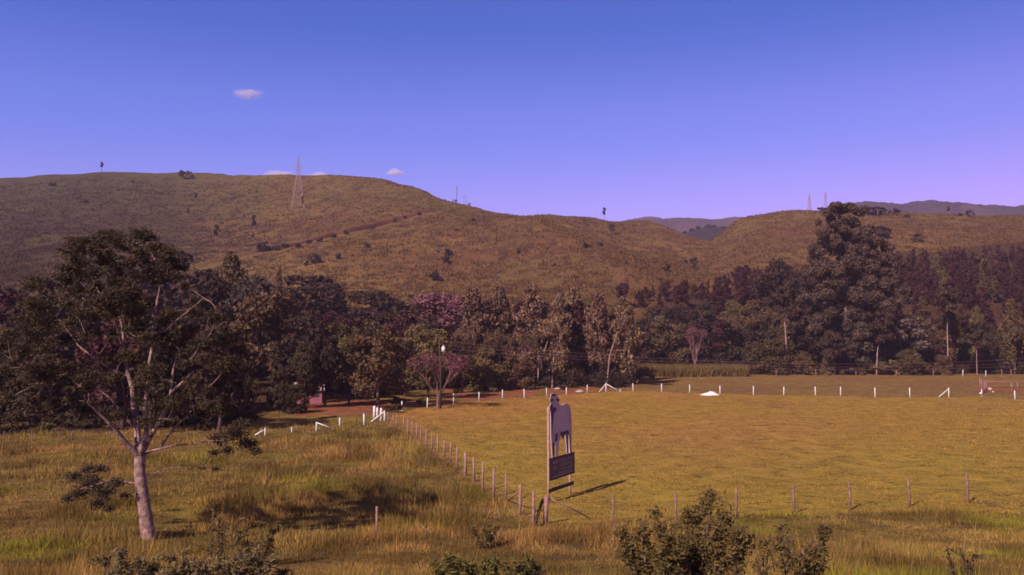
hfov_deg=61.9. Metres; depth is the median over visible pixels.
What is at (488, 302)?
woodland tree
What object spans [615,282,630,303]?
round tree
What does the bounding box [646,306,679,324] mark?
broadleaf tree
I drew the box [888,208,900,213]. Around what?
hillside tree
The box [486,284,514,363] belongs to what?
eucalyptus tree
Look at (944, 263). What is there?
plantation tree
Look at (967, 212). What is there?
hillside tree
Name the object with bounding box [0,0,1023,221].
sky
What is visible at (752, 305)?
broadleaf tree
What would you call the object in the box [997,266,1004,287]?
plantation tree
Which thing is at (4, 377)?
broadleaf tree
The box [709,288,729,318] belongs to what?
plantation tree
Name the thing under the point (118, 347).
broadleaf tree
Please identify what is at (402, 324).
broadleaf tree
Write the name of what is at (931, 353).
broadleaf tree
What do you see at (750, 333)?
broadleaf tree
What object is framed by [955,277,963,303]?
plantation tree
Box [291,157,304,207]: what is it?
lattice pylon
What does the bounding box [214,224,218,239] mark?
slim tree
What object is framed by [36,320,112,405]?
broadleaf tree
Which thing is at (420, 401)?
shrub
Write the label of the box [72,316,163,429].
broadleaf tree
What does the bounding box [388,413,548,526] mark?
wooden post fence
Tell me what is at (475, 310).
eucalyptus tree
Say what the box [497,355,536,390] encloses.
broadleaf tree
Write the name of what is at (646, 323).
broadleaf tree
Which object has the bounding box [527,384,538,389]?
shrub
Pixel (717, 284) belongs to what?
plantation tree
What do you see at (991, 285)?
plantation tree
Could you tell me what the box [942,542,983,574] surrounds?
thistle weed
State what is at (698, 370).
corn crop
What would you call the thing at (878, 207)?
hillside tree
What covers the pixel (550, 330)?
leaning tree
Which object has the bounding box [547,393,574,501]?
bull sign
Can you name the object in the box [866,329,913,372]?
broadleaf tree
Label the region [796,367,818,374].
shrub
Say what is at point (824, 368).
broadleaf tree
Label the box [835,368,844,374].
shrub
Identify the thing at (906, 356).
broadleaf tree
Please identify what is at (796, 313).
plantation tree
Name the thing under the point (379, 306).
broadleaf tree
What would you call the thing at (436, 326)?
broadleaf tree
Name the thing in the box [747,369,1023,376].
wooden post fence
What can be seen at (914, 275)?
plantation tree
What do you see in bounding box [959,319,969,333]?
broadleaf tree
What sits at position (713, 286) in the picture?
plantation tree
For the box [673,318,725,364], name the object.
broadleaf tree
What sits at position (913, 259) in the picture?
plantation tree
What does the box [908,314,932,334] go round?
broadleaf tree
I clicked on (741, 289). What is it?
plantation tree
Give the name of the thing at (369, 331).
broadleaf tree
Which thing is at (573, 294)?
eucalyptus tree
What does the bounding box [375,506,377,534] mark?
old post
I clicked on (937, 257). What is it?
plantation tree
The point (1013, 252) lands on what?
plantation tree
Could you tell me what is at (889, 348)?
broadleaf tree
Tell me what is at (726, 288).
plantation tree
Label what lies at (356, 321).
broadleaf tree
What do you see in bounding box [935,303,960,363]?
eucalyptus tree
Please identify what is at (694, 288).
plantation tree
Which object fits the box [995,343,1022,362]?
broadleaf tree
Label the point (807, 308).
broadleaf tree
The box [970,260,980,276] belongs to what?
plantation tree
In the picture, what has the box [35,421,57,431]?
shrub
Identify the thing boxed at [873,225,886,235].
hillside tree
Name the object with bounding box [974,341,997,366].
broadleaf tree
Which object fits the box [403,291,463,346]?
flowering tree
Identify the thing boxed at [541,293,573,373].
eucalyptus tree
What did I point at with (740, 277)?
plantation tree
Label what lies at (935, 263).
plantation tree
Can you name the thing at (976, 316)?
eucalyptus tree
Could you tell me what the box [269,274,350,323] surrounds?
broadleaf tree
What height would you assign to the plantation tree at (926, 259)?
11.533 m
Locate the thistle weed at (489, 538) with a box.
[467,515,499,548]
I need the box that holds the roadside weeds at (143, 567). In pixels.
[87,544,296,574]
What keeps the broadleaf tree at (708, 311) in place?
on the ground at (338, 408)
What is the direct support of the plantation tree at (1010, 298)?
on the ground at (338, 408)
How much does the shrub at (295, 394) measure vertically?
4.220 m
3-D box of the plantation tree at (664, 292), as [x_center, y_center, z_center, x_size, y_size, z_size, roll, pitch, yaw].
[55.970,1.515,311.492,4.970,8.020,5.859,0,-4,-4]
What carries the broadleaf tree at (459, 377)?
on the ground at (338, 408)
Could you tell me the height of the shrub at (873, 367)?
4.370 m
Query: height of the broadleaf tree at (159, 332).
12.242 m
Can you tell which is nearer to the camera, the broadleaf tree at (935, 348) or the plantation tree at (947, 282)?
the broadleaf tree at (935, 348)
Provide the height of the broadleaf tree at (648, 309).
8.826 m
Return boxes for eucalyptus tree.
[207,251,248,308]
[458,283,498,367]
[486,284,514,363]
[511,284,550,375]
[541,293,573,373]
[563,286,592,373]
[577,291,611,374]
[603,296,645,382]
[786,201,908,372]
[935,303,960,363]
[966,305,987,366]
[997,298,1023,372]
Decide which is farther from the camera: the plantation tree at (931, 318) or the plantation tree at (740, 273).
the plantation tree at (740, 273)
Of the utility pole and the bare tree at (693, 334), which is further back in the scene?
the bare tree at (693, 334)
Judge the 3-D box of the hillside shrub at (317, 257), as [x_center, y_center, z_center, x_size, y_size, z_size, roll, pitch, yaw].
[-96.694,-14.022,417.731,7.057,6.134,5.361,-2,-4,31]
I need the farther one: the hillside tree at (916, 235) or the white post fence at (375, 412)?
the hillside tree at (916, 235)
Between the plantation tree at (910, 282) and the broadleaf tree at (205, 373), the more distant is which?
the plantation tree at (910, 282)
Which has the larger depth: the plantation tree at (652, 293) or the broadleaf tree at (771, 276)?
the plantation tree at (652, 293)
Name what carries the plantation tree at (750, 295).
on the ground at (338, 408)
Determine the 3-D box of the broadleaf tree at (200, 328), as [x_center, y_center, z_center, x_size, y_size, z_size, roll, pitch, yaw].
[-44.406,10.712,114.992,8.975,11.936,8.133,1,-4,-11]
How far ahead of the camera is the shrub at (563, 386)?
159.08 m
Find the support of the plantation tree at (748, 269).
on the ground at (338, 408)
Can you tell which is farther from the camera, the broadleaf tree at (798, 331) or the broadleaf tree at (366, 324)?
the broadleaf tree at (798, 331)
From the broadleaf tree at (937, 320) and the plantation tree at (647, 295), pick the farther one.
the plantation tree at (647, 295)
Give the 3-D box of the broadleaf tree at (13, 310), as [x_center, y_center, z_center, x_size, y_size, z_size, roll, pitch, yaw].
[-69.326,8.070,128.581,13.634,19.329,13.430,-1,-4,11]
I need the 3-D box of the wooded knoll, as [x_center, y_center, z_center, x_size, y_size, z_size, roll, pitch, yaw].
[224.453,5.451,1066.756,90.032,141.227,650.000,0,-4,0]
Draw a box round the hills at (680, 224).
[618,216,743,232]
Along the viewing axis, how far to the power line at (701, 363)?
127.31 m
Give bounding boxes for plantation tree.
[634,291,639,298]
[637,291,645,307]
[640,286,650,301]
[650,285,654,297]
[656,293,664,306]
[658,281,671,301]
[673,285,688,304]
[674,280,691,303]
[689,285,699,297]
[695,284,706,294]
[698,282,705,301]
[700,298,714,321]
[702,285,710,301]
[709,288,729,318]
[712,278,716,294]
[715,280,721,302]
[717,276,723,286]
[721,274,731,295]
[730,266,749,286]
[732,292,741,316]
[733,268,748,281]
[733,274,748,303]
[734,269,744,291]
[735,280,748,304]
[743,264,751,277]
[745,275,758,299]
[750,268,756,282]
[786,264,796,282]
[789,290,805,322]
[801,265,809,286]
[895,294,903,315]
[896,266,904,287]
[901,277,913,303]
[902,251,910,263]
[905,255,912,272]
[906,272,914,297]
[910,249,917,265]
[911,263,919,283]
[911,286,927,314]
[912,249,922,272]
[915,290,928,316]
[922,251,930,271]
[924,270,932,293]
[927,318,934,334]
[928,315,935,330]
[929,255,940,284]
[930,267,938,286]
[931,250,940,268]
[937,266,950,290]
[939,254,948,274]
[944,278,949,289]
[946,249,954,266]
[946,254,959,279]
[949,269,955,288]
[953,246,957,259]
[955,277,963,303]
[957,299,970,320]
[961,248,968,262]
[965,275,980,312]
[969,251,977,269]
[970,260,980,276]
[971,248,979,269]
[976,270,987,298]
[977,286,993,321]
[979,258,987,271]
[980,246,985,262]
[982,261,988,276]
[983,268,1001,302]
[985,246,998,267]
[987,262,1002,288]
[993,244,1000,266]
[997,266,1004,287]
[999,308,1005,319]
[1000,252,1011,276]
[1001,281,1015,308]
[1005,290,1017,314]
[1007,245,1015,261]
[1013,244,1021,264]
[1018,300,1023,319]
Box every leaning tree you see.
[536,322,559,385]
[606,315,631,387]
[809,330,846,374]
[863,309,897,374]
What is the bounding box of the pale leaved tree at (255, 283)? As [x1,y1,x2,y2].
[219,274,281,364]
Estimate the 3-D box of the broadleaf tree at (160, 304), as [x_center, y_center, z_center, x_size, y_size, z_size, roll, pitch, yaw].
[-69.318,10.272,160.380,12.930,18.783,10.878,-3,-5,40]
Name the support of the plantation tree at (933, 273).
on the ground at (338, 408)
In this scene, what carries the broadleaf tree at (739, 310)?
on the ground at (338, 408)
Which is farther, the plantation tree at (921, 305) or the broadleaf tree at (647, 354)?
the plantation tree at (921, 305)
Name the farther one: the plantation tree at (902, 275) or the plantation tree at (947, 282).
the plantation tree at (902, 275)
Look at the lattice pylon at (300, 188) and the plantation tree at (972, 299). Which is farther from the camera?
the lattice pylon at (300, 188)
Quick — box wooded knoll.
[686,227,726,239]
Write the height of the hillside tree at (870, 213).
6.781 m
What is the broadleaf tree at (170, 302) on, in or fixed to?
on the ground at (338, 408)
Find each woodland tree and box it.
[481,299,510,320]
[498,299,517,369]
[511,300,524,323]
[511,303,516,317]
[514,300,554,371]
[563,303,607,372]
[581,297,591,358]
[605,310,619,371]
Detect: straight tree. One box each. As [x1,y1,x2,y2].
[543,313,565,387]
[768,284,801,360]
[928,288,965,365]
[957,321,993,374]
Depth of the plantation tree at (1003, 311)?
268.85 m
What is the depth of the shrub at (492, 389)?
150.64 m
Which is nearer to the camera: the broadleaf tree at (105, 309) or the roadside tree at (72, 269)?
the roadside tree at (72, 269)
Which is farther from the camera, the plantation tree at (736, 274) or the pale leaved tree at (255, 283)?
the plantation tree at (736, 274)
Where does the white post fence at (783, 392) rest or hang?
on the ground at (338, 408)
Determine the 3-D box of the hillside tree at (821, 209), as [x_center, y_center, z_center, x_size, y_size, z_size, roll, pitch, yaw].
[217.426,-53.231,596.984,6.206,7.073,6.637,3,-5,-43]
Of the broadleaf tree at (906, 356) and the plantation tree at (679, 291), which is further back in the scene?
the plantation tree at (679, 291)
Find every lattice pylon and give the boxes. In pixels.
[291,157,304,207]
[807,194,812,210]
[823,191,827,207]
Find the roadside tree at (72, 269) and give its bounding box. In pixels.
[0,226,262,540]
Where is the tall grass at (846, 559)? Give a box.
[0,409,1023,574]
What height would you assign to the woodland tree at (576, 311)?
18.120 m
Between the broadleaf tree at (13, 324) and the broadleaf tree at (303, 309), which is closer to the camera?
the broadleaf tree at (13, 324)
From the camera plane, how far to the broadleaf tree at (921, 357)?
239.78 m
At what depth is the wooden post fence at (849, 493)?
43.60 m
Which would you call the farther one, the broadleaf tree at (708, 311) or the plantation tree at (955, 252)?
the plantation tree at (955, 252)
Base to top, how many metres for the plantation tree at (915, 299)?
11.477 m
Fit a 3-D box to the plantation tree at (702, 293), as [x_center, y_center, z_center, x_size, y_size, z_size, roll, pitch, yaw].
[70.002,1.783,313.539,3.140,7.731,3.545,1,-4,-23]
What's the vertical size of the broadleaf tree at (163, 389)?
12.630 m
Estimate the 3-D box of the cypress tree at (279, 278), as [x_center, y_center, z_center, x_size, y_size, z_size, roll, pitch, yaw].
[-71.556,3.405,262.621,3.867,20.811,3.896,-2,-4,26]
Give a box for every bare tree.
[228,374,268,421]
[404,349,474,407]
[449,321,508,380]
[485,327,539,387]
[685,325,709,365]
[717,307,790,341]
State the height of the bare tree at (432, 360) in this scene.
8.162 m
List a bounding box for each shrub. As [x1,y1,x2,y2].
[0,422,30,433]
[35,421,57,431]
[61,420,90,428]
[106,421,125,429]
[256,241,265,251]
[274,384,309,414]
[306,253,320,263]
[383,403,402,412]
[389,396,405,404]
[416,397,425,404]
[428,271,439,280]
[441,255,449,261]
[445,249,452,254]
[453,388,462,392]
[489,387,497,391]
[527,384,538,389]
[557,384,568,388]
[611,484,760,574]
[662,263,669,269]
[745,516,835,574]
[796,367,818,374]
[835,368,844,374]
[848,365,866,374]
[864,361,901,374]
[878,359,921,373]
[918,362,942,374]
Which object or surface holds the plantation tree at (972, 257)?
on the ground at (338, 408)
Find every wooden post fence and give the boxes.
[3,429,213,439]
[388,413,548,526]
[549,473,1021,523]
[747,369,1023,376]
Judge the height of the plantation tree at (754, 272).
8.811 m
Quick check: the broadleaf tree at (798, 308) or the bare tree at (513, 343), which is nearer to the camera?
the bare tree at (513, 343)
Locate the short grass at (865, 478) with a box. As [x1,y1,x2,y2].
[387,373,1023,523]
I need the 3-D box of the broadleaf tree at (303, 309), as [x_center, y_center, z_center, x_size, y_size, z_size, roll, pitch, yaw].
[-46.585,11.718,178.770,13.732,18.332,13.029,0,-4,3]
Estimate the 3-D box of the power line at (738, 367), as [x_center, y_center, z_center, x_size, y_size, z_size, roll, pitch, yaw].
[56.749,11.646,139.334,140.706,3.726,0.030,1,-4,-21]
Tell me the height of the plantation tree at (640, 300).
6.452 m
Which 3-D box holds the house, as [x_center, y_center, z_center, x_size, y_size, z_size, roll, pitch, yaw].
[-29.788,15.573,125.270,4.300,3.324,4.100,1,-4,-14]
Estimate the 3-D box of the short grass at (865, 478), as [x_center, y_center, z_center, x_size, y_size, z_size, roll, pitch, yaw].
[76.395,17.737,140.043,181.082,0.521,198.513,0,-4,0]
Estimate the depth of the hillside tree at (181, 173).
742.90 m
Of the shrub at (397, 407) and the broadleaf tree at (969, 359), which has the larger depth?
the broadleaf tree at (969, 359)
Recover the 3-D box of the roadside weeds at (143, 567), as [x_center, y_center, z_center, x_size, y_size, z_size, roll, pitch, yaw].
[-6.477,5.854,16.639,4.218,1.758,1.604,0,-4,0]
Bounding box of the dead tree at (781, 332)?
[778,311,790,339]
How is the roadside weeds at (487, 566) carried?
on the ground at (338, 408)
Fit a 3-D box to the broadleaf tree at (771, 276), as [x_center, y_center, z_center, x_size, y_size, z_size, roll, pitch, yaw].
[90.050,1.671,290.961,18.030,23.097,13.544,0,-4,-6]
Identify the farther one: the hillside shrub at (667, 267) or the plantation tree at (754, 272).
the hillside shrub at (667, 267)
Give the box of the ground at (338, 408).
[0,172,1023,574]
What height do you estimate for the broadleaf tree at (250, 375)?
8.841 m
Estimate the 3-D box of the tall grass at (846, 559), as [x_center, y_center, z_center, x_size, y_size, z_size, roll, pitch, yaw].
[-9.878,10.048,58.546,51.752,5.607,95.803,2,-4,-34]
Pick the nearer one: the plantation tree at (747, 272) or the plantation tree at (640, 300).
the plantation tree at (640, 300)
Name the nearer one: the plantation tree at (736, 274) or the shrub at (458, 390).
the shrub at (458, 390)
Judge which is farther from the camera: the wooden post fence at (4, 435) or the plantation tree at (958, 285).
the plantation tree at (958, 285)
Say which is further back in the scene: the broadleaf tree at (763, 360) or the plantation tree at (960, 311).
the plantation tree at (960, 311)
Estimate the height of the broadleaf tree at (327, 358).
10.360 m
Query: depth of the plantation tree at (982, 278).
300.53 m
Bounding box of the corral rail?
[979,377,1023,392]
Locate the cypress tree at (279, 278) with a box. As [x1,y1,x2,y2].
[276,265,282,286]
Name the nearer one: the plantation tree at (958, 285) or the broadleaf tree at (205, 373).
the broadleaf tree at (205, 373)
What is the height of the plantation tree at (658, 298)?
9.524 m
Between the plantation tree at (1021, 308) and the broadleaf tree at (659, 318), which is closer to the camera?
the broadleaf tree at (659, 318)
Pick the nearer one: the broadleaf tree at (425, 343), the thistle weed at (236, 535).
the thistle weed at (236, 535)
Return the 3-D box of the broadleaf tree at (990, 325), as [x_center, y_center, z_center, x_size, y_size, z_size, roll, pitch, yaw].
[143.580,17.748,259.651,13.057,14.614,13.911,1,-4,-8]
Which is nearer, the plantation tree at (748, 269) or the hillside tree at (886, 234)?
the plantation tree at (748, 269)
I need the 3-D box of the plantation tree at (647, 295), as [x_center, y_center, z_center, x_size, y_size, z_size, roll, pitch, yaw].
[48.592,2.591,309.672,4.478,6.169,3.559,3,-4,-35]
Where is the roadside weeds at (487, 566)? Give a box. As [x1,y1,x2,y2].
[427,549,537,574]
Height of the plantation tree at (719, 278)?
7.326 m
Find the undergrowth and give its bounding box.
[0,348,1023,428]
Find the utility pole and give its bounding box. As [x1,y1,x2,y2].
[432,336,446,408]
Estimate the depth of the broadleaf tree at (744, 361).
245.46 m
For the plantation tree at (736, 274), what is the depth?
338.60 m
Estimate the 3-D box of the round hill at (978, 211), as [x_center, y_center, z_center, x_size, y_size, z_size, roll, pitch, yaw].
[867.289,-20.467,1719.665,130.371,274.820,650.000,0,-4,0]
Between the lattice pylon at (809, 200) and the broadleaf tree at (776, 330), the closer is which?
the broadleaf tree at (776, 330)
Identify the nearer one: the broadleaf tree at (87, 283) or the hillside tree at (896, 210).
the broadleaf tree at (87, 283)
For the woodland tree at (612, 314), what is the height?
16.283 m
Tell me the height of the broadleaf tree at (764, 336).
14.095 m
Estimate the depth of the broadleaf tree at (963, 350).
240.50 m
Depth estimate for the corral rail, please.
149.07 m
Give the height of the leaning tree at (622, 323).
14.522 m
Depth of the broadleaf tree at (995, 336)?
243.22 m
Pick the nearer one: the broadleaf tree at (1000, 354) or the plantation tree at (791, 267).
the broadleaf tree at (1000, 354)
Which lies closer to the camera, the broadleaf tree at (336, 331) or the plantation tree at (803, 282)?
the broadleaf tree at (336, 331)
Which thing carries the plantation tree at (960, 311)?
on the ground at (338, 408)
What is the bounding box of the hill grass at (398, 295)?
[0,174,1023,319]
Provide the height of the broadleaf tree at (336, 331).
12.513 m
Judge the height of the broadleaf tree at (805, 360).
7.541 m
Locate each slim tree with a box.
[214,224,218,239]
[252,215,256,227]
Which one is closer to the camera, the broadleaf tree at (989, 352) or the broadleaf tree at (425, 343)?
the broadleaf tree at (425, 343)
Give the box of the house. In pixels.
[294,382,324,403]
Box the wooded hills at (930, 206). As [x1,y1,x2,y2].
[853,200,1023,215]
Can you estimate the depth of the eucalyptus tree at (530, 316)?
174.70 m
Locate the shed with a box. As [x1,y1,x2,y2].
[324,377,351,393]
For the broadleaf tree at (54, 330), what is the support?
on the ground at (338, 408)
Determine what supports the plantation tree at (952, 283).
on the ground at (338, 408)
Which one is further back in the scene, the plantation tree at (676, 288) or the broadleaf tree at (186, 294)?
the plantation tree at (676, 288)
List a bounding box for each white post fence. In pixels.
[255,406,384,435]
[401,383,1015,410]
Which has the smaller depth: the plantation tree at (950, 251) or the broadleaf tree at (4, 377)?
the broadleaf tree at (4, 377)
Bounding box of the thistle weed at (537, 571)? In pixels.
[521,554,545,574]
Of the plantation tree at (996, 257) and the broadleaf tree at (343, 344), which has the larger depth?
the plantation tree at (996, 257)
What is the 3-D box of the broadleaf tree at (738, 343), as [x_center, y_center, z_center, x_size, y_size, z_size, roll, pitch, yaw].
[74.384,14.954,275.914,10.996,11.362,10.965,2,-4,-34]
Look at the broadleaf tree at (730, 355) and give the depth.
258.89 m
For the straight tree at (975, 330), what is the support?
on the ground at (338, 408)
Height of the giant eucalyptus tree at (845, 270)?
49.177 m
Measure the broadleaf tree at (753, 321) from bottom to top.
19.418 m
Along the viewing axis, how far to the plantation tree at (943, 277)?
305.96 m
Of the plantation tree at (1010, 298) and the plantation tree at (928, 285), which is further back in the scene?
the plantation tree at (928, 285)
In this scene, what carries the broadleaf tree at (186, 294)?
on the ground at (338, 408)
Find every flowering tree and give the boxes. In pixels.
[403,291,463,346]
[428,291,465,339]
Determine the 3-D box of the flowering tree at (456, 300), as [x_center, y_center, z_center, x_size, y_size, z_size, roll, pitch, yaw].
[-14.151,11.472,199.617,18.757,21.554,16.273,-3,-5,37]
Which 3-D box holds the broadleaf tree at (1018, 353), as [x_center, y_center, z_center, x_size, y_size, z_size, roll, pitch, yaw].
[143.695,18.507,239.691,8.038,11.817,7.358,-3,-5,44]
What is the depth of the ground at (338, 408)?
96.49 m
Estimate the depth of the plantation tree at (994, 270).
311.33 m
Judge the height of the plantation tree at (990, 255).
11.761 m
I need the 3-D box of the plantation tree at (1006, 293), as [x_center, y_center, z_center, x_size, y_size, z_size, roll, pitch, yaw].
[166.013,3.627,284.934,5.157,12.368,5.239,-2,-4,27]
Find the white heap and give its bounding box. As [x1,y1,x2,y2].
[700,391,718,394]
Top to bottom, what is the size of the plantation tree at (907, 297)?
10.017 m
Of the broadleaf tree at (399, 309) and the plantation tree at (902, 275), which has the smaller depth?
the broadleaf tree at (399, 309)
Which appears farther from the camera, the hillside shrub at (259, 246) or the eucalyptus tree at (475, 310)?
the hillside shrub at (259, 246)
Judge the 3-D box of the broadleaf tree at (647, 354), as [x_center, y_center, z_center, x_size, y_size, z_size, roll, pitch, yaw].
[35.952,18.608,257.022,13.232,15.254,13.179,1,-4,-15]
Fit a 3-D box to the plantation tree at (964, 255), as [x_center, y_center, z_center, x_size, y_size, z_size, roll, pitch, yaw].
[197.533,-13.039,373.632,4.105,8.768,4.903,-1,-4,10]
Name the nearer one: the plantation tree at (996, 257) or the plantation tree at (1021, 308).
the plantation tree at (1021, 308)
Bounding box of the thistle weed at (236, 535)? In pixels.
[228,516,281,563]
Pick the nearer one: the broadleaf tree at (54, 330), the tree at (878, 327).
the broadleaf tree at (54, 330)
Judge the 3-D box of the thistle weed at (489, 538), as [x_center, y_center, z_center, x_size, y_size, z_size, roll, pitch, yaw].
[-1.011,9.704,33.574,1.002,1.265,1.568,-1,-4,22]
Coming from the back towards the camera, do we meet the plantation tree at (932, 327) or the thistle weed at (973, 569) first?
the plantation tree at (932, 327)
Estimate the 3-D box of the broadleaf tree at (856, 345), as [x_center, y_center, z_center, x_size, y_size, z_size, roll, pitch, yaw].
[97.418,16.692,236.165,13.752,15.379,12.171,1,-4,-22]
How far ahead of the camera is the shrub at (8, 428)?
83.31 m
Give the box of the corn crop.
[632,363,750,376]
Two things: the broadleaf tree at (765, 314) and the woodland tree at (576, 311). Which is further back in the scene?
the broadleaf tree at (765, 314)
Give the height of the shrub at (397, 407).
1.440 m
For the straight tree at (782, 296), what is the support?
on the ground at (338, 408)
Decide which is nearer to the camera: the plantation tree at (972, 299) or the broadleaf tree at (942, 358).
the broadleaf tree at (942, 358)
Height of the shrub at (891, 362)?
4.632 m
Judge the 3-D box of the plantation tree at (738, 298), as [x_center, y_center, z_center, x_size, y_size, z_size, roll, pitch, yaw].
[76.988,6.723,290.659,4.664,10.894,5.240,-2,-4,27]
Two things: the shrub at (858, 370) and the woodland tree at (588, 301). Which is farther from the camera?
the shrub at (858, 370)
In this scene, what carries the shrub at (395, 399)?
on the ground at (338, 408)
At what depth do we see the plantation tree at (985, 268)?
318.92 m
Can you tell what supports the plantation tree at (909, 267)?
on the ground at (338, 408)
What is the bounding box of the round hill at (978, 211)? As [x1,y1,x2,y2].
[958,204,995,215]
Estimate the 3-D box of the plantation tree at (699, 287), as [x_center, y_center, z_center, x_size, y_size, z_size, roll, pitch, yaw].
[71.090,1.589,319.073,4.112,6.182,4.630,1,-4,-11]
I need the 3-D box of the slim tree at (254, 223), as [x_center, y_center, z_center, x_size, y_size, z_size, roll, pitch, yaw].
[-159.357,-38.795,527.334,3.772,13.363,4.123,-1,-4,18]
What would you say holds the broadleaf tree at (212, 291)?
on the ground at (338, 408)
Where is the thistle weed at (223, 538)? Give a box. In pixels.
[202,504,230,561]
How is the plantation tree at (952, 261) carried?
on the ground at (338, 408)
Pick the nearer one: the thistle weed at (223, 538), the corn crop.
the thistle weed at (223, 538)
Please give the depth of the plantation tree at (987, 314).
278.93 m
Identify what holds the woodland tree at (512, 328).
on the ground at (338, 408)
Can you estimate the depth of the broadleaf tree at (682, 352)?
257.43 m
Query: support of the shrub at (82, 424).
on the ground at (338, 408)
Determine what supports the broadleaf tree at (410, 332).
on the ground at (338, 408)
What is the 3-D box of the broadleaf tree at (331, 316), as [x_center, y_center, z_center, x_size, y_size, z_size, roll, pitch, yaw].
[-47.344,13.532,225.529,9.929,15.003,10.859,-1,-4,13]
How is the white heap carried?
on the ground at (338, 408)
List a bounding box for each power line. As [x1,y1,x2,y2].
[447,345,1023,366]
[448,341,1023,363]
[451,349,1012,369]
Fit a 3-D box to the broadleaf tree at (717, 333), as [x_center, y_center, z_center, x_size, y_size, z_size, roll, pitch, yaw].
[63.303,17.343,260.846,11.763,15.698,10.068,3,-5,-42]
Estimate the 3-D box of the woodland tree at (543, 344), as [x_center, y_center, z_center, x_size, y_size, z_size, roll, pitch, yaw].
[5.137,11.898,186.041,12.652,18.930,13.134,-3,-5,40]
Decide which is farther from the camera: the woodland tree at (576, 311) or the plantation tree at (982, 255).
the plantation tree at (982, 255)
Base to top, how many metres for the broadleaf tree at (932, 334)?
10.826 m
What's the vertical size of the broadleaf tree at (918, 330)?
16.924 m
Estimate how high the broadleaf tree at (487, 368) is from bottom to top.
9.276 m
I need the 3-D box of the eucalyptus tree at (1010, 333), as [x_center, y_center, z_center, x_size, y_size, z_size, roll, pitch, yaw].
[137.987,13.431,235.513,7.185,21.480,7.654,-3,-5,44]
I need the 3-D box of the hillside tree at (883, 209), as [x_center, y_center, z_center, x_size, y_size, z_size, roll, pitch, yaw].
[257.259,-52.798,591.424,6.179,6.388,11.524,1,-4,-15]
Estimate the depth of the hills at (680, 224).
1824.80 m
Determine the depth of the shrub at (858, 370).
228.15 m
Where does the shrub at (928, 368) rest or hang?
on the ground at (338, 408)
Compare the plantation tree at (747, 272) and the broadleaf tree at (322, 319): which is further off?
the plantation tree at (747, 272)
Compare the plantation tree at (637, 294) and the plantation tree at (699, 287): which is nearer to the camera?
the plantation tree at (637, 294)
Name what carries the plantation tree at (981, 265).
on the ground at (338, 408)
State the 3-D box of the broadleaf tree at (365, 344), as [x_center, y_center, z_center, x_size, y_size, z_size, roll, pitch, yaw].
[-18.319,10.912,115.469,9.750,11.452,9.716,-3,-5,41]
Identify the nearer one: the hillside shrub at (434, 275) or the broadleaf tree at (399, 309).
the broadleaf tree at (399, 309)
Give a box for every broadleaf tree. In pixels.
[0,288,28,324]
[0,319,57,394]
[0,333,60,402]
[6,279,105,332]
[18,349,77,421]
[33,320,73,346]
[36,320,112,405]
[63,277,103,296]
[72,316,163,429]
[88,294,128,321]
[92,246,219,307]
[93,319,175,384]
[114,313,198,429]
[126,324,178,393]
[137,292,179,316]
[143,291,184,318]
[169,291,200,321]
[179,324,260,431]
[181,323,203,337]
[184,276,266,377]
[228,288,308,397]
[234,351,252,400]
[248,315,283,375]
[260,300,320,343]
[264,314,327,390]
[266,366,288,421]
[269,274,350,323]
[275,323,295,341]
[277,314,327,346]
[288,341,321,403]
[306,333,349,405]
[318,322,363,396]
[324,311,342,324]
[330,334,369,404]
[336,317,371,378]
[340,290,397,328]
[346,326,413,407]
[362,319,384,330]
[364,327,397,380]
[382,301,437,335]
[384,315,412,366]
[387,341,418,396]
[398,322,447,389]
[404,329,455,398]
[415,323,454,387]
[444,341,478,392]
[464,348,507,390]
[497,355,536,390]
[634,318,669,359]
[634,324,653,364]
[642,319,700,363]
[643,305,660,317]
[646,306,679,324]
[647,315,674,354]
[669,304,698,328]
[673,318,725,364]
[691,323,747,363]
[694,301,714,323]
[704,319,736,357]
[719,301,748,318]
[725,317,747,347]
[739,330,784,364]
[740,321,768,359]
[742,344,770,365]
[743,299,769,321]
[747,338,798,374]
[750,258,801,311]
[756,310,780,324]
[760,322,781,341]
[780,327,812,361]
[788,299,809,321]
[788,351,813,374]
[793,326,858,374]
[800,304,826,326]
[819,357,835,374]
[841,320,890,370]
[856,339,897,373]
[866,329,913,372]
[888,315,932,358]
[894,348,923,375]
[899,328,935,362]
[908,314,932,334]
[910,348,924,359]
[918,336,946,364]
[926,332,936,342]
[929,333,971,372]
[933,315,944,326]
[933,354,952,374]
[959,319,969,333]
[959,344,973,372]
[960,322,997,337]
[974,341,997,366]
[987,328,1023,364]
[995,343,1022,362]
[1014,341,1023,363]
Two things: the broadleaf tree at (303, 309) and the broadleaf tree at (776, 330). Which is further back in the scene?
the broadleaf tree at (776, 330)
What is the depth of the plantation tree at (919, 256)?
361.26 m
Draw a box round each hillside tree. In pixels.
[178,170,194,178]
[690,257,697,268]
[817,207,826,213]
[866,207,877,215]
[872,206,881,215]
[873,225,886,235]
[878,207,887,214]
[882,228,891,238]
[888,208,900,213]
[910,233,924,241]
[965,209,974,216]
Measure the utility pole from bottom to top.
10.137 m
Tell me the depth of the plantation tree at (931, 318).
268.45 m
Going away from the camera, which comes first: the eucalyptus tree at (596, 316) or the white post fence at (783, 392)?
the white post fence at (783, 392)
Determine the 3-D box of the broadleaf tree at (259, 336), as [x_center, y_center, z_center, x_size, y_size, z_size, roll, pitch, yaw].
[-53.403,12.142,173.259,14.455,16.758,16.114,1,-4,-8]

